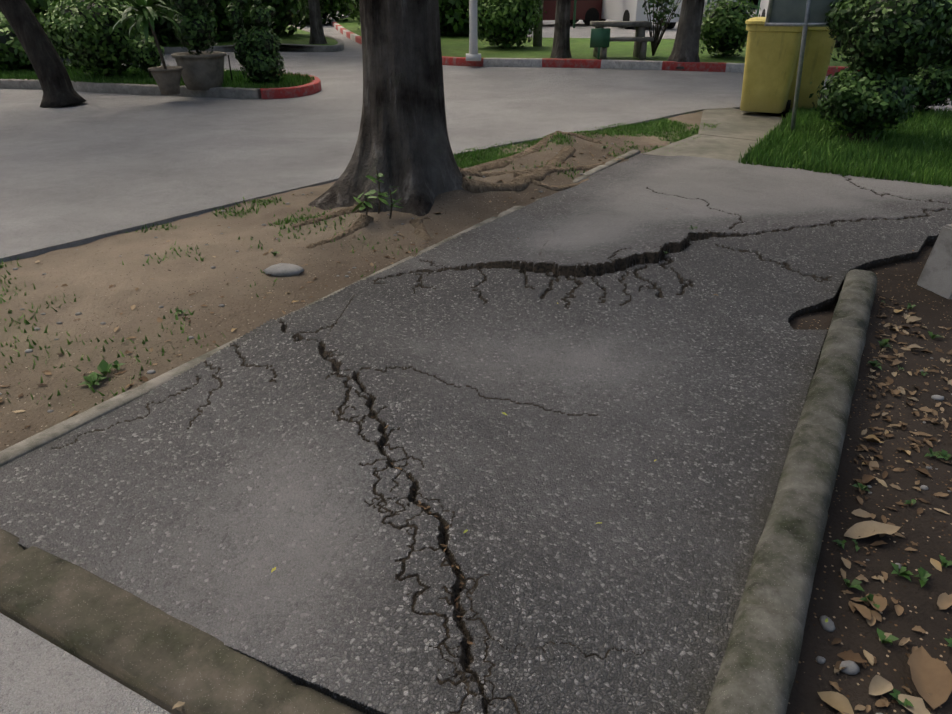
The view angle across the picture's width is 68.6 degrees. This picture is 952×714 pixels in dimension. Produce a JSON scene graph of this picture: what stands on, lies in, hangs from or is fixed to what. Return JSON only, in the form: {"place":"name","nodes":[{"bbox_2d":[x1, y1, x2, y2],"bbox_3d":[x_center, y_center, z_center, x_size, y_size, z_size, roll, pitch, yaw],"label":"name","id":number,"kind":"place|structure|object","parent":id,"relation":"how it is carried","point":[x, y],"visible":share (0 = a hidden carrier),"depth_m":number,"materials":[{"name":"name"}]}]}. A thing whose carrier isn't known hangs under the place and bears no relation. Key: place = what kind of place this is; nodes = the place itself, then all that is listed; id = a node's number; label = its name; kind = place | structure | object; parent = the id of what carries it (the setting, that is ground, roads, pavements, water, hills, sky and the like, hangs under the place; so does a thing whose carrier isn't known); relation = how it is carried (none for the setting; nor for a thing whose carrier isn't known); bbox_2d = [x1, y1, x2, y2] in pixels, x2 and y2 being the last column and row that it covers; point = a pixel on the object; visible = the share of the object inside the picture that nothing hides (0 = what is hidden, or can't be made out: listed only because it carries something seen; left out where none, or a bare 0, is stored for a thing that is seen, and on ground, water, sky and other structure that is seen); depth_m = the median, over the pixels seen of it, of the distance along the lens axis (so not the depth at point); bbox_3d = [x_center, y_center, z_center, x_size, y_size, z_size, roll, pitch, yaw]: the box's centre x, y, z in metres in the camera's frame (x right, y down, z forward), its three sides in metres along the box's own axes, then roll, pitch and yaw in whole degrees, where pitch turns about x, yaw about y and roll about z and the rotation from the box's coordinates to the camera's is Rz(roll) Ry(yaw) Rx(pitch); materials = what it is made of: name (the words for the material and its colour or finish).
{"place":"outdoors","nodes":[
{"label":"outdoors","id":0,"kind":"place"},
{"bbox_2d":[0,613,170,713],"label":"asphalt pavement","id":1,"kind":"structure","parent":0,"point":[39,674],"depth_m":1.72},
{"bbox_2d":[108,0,182,94],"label":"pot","id":2,"kind":"object","parent":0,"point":[167,79],"visible":1,"depth_m":9.96,"materials":[{"name":"grey concrete"}]},
{"bbox_2d":[66,25,343,54],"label":"curb","id":3,"kind":"structure","parent":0,"point":[339,46],"depth_m":18.31,"materials":[{"name":"paint"}]},
{"bbox_2d":[159,26,337,46],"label":"lawn","id":4,"kind":"structure","parent":0,"point":[299,36],"depth_m":19.91,"materials":[{"name":"green plant"}]},
{"bbox_2d":[308,0,327,43],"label":"tree trunk","id":5,"kind":"object","parent":4,"relation":"on","point":[317,35],"visible":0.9,"depth_m":18.82,"materials":[{"name":"brown plant"}]},
{"bbox_2d":[0,111,702,450],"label":"dirt ground","id":6,"kind":"structure","parent":0,"point":[88,274],"depth_m":4.17,"materials":[{"name":"soil"}]},
{"bbox_2d":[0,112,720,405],"bbox_3d":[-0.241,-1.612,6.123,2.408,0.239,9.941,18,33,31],"label":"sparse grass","id":7,"kind":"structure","parent":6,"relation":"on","point":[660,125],"depth_m":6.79,"materials":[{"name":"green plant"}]},
{"bbox_2d":[351,170,402,218],"bbox_3d":[-0.708,-1.144,4.976,0.360,0.331,0.356,0,28,-1],"label":"seedling","id":8,"kind":"object","parent":6,"relation":"on","point":[367,203],"depth_m":4.99,"materials":[{"name":"green plant"}]},
{"bbox_2d":[291,131,624,248],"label":"tree roots","id":9,"kind":"object","parent":6,"relation":"on","point":[524,181],"visible":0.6,"depth_m":5.75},
{"bbox_2d":[79,146,951,708],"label":"weed seedlings","id":10,"kind":"object","parent":6,"relation":"on","point":[103,366],"visible":0.73,"depth_m":2.25,"materials":[{"name":"green plant"}]},
{"bbox_2d":[643,134,756,160],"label":"pavement slab","id":11,"kind":"structure","parent":6,"relation":"on","point":[715,147],"depth_m":7.42,"materials":[{"name":"concrete"}]},
{"bbox_2d":[698,108,781,140],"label":"pavement slab","id":12,"kind":"structure","parent":6,"relation":"on","point":[740,124],"depth_m":8.80,"materials":[{"name":"concrete"}]},
{"bbox_2d":[740,17,802,112],"bbox_3d":[3.902,-3.836,9.234,0.720,1.176,0.926,14,31,24],"label":"wheelie bin","id":13,"kind":"object","parent":12,"relation":"on","point":[772,55],"visible":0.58,"depth_m":8.94,"materials":[{"name":"yellow plastic"}]},
{"bbox_2d":[785,26,835,108],"bbox_3d":[4.478,-4.032,9.483,0.720,1.289,0.917,11,30,20],"label":"wheelie bin","id":14,"kind":"object","parent":12,"relation":"on","point":[820,44],"visible":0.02,"depth_m":9.17,"materials":[{"name":"yellow plastic"}]},
{"bbox_2d":[0,152,951,713],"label":"cracked asphalt pavement","id":15,"kind":"structure","parent":0,"point":[596,344],"depth_m":2.51,"materials":[{"name":"grey asphalt"}]},
{"bbox_2d":[271,303,827,621],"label":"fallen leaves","id":16,"kind":"object","parent":15,"relation":"on","point":[466,530],"visible":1,"depth_m":2.07,"materials":[{"name":"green plant"}]},
{"bbox_2d":[0,10,951,262],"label":"road","id":17,"kind":"structure","parent":0,"point":[93,167],"depth_m":8.29,"materials":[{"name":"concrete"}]},
{"bbox_2d":[0,0,85,107],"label":"tree trunk","id":18,"kind":"object","parent":17,"relation":"on","point":[58,90],"visible":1,"depth_m":9.73,"materials":[{"name":"brown plant"}]},
{"bbox_2d":[0,79,260,98],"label":"island kerb","id":19,"kind":"structure","parent":17,"relation":"on","point":[212,92],"depth_m":11.09,"materials":[{"name":"paint"}]},
{"bbox_2d":[260,73,320,98],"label":"red curb","id":20,"kind":"structure","parent":17,"relation":"on","point":[313,87],"depth_m":10.79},
{"bbox_2d":[330,21,866,75],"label":"red white kerb","id":21,"kind":"structure","parent":17,"relation":"on","point":[610,64],"depth_m":14.65,"materials":[{"name":"paint"}]},
{"bbox_2d":[466,0,480,60],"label":"white lamp post","id":22,"kind":"object","parent":21,"relation":"on","point":[473,54],"visible":1,"depth_m":14.52,"materials":[{"name":"white metal"}]},
{"bbox_2d":[334,16,856,66],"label":"lawn","id":23,"kind":"structure","parent":0,"point":[458,46],"depth_m":17.06,"materials":[{"name":"green plant"}]},
{"bbox_2d":[533,0,543,45],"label":"trunk","id":24,"kind":"object","parent":23,"relation":"on","point":[537,40],"visible":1,"depth_m":18.07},
{"bbox_2d":[550,0,571,58],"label":"tree","id":25,"kind":"object","parent":23,"relation":"on","point":[561,45],"visible":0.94,"depth_m":15.05,"materials":[{"name":"brown plant"}]},
{"bbox_2d":[590,28,610,58],"bbox_3d":[2.602,-6.583,14.687,0.420,0.610,0.045,-6,29,-11],"label":"trash bin","id":26,"kind":"object","parent":23,"relation":"on","point":[599,38],"visible":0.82,"depth_m":14.61,"materials":[{"name":"green metal"}]},
{"bbox_2d":[590,21,653,59],"bbox_3d":[3.147,-6.880,15.139,1.250,0.710,0.975,0,28,-1],"label":"bench","id":27,"kind":"object","parent":23,"relation":"on","point":[640,39],"visible":0.83,"depth_m":14.94,"materials":[{"name":"grey concrete"}]},
{"bbox_2d":[667,0,704,68],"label":"tree trunk","id":28,"kind":"object","parent":23,"relation":"on","point":[686,45],"visible":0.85,"depth_m":14.08,"materials":[{"name":"brown plant"}]},
{"bbox_2d":[526,10,756,38],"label":"building wall","id":29,"kind":"structure","parent":0,"point":[581,29],"depth_m":24.05,"materials":[{"name":"paint"}]},
{"bbox_2d":[543,0,602,25],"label":"dark red car","id":30,"kind":"object","parent":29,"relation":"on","point":[587,11],"visible":0.4,"depth_m":27.13,"materials":[{"name":"red metal"}]},
{"bbox_2d":[573,0,576,27],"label":"post","id":31,"kind":"object","parent":29,"relation":"on","point":[574,13],"depth_m":25.91,"materials":[{"name":"green"}]},
{"bbox_2d":[598,0,681,28],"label":"white van","id":32,"kind":"object","parent":29,"relation":"on","point":[626,10],"visible":0.5,"depth_m":25.03,"materials":[{"name":"white paint"}]},
{"bbox_2d":[705,0,760,15],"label":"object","id":33,"kind":"object","parent":29,"relation":"on","point":[757,13],"depth_m":27.09,"materials":[{"name":"green"}]},
{"bbox_2d":[703,0,735,16],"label":"silver car","id":34,"kind":"object","parent":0,"point":[705,3],"visible":0.04,"depth_m":28.82,"materials":[{"name":"grey paint"}]},
{"bbox_2d":[748,0,758,9],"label":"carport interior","id":35,"kind":"object","parent":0,"point":[755,2],"depth_m":58.41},
{"bbox_2d":[758,0,768,16],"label":"white van","id":36,"kind":"object","parent":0,"point":[763,7],"visible":0.12,"depth_m":26.12,"materials":[{"name":"white paint"}]},
{"bbox_2d":[755,112,788,117],"bbox_3d":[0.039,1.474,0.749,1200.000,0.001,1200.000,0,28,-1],"label":"bin shadow","id":37,"kind":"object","parent":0,"point":[779,114],"depth_m":10.18},
{"bbox_2d":[0,528,364,713],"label":"kerb","id":38,"kind":"object","parent":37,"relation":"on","point":[151,653],"visible":0.9,"depth_m":1.81,"materials":[{"name":"grey concrete"}]},
{"bbox_2d":[0,149,640,466],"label":"kerb edging","id":39,"kind":"object","parent":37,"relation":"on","point":[34,442],"visible":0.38,"depth_m":2.89,"materials":[{"name":"concrete"}]},
{"bbox_2d":[0,0,760,57],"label":"shrub leaves","id":40,"kind":"object","parent":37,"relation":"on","point":[723,31],"visible":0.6,"depth_m":17.21,"materials":[{"name":"green plant"}]},
{"bbox_2d":[308,0,463,215],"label":"tree trunk","id":41,"kind":"object","parent":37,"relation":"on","point":[403,142],"visible":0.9,"depth_m":5.11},
{"bbox_2d":[705,269,876,713],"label":"kerb","id":42,"kind":"structure","parent":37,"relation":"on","point":[756,674],"depth_m":2.07,"materials":[{"name":"concrete"}]},
{"bbox_2d":[786,246,951,713],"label":"dirt ground","id":43,"kind":"structure","parent":0,"point":[928,530],"depth_m":2.37,"materials":[{"name":"brown soil"}]},
{"bbox_2d":[0,121,951,713],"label":"pebbles","id":44,"kind":"object","parent":43,"relation":"on","point":[286,269],"visible":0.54,"depth_m":3.41,"materials":[{"name":"grey stone"}]},
{"bbox_2d":[0,130,951,713],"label":"fallen leaves","id":45,"kind":"object","parent":43,"relation":"on","point":[932,678],"visible":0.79,"depth_m":2.20,"materials":[{"name":"brown plant"}]},
{"bbox_2d":[917,224,951,298],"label":"concrete block","id":46,"kind":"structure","parent":43,"relation":"on","point":[935,276],"depth_m":4.03,"materials":[{"name":"grey concrete"}]},
{"label":"island lawn","id":47,"kind":"structure","parent":0,"visible":0},
{"bbox_2d":[0,0,164,78],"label":"shrub leaves","id":48,"kind":"object","parent":47,"relation":"on","point":[80,31],"visible":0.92,"depth_m":11.36,"materials":[{"name":"green plant"}]},
{"bbox_2d":[0,63,314,88],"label":"island grass","id":49,"kind":"structure","parent":47,"relation":"on","point":[241,81],"depth_m":11.68,"materials":[{"name":"green plant"}]},
{"bbox_2d":[166,0,226,89],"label":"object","id":50,"kind":"object","parent":47,"relation":"on","point":[203,69],"visible":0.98,"depth_m":10.51,"materials":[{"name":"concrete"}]},
{"bbox_2d":[228,55,232,81],"bbox_3d":[-3.927,-4.588,11.159,0.024,0.450,0.021,0,28,-1],"label":"irrigation stake","id":51,"kind":"object","parent":47,"relation":"on","point":[230,68],"visible":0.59,"depth_m":11.13,"materials":[{"name":"black rubber"}]},
{"bbox_2d":[225,0,285,84],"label":"animal topiary leaves","id":52,"kind":"object","parent":47,"relation":"on","point":[258,60],"visible":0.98,"depth_m":10.79,"materials":[{"name":"green plant"}]},
{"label":"grass ground","id":53,"kind":"structure","parent":0,"visible":0},
{"bbox_2d":[765,0,862,129],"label":"sign post","id":54,"kind":"object","parent":53,"relation":"on","point":[805,14],"visible":0.54,"depth_m":7.49,"materials":[{"name":"metal"}]},
{"bbox_2d":[739,106,951,186],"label":"grass blades","id":55,"kind":"object","parent":53,"relation":"on","point":[917,149],"visible":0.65,"depth_m":7.06,"materials":[{"name":"green plant"}]},
{"bbox_2d":[831,133,880,143],"bbox_3d":[4.168,-2.362,7.592,0.892,0.142,0.798,0,28,-1],"label":"topiary soil mound","id":56,"kind":"object","parent":53,"relation":"on","point":[851,135],"visible":0.21,"depth_m":7.48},
{"bbox_2d":[809,0,951,134],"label":"topiary shrub leaves","id":57,"kind":"object","parent":56,"relation":"on","point":[884,40],"visible":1,"depth_m":7.04,"materials":[{"name":"green plant"}]},
{"bbox_2d":[894,36,951,110],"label":"topiary shrub leaves","id":58,"kind":"object","parent":53,"relation":"on","point":[936,81],"visible":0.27,"depth_m":8.71,"materials":[{"name":"green plant"}]}
]}

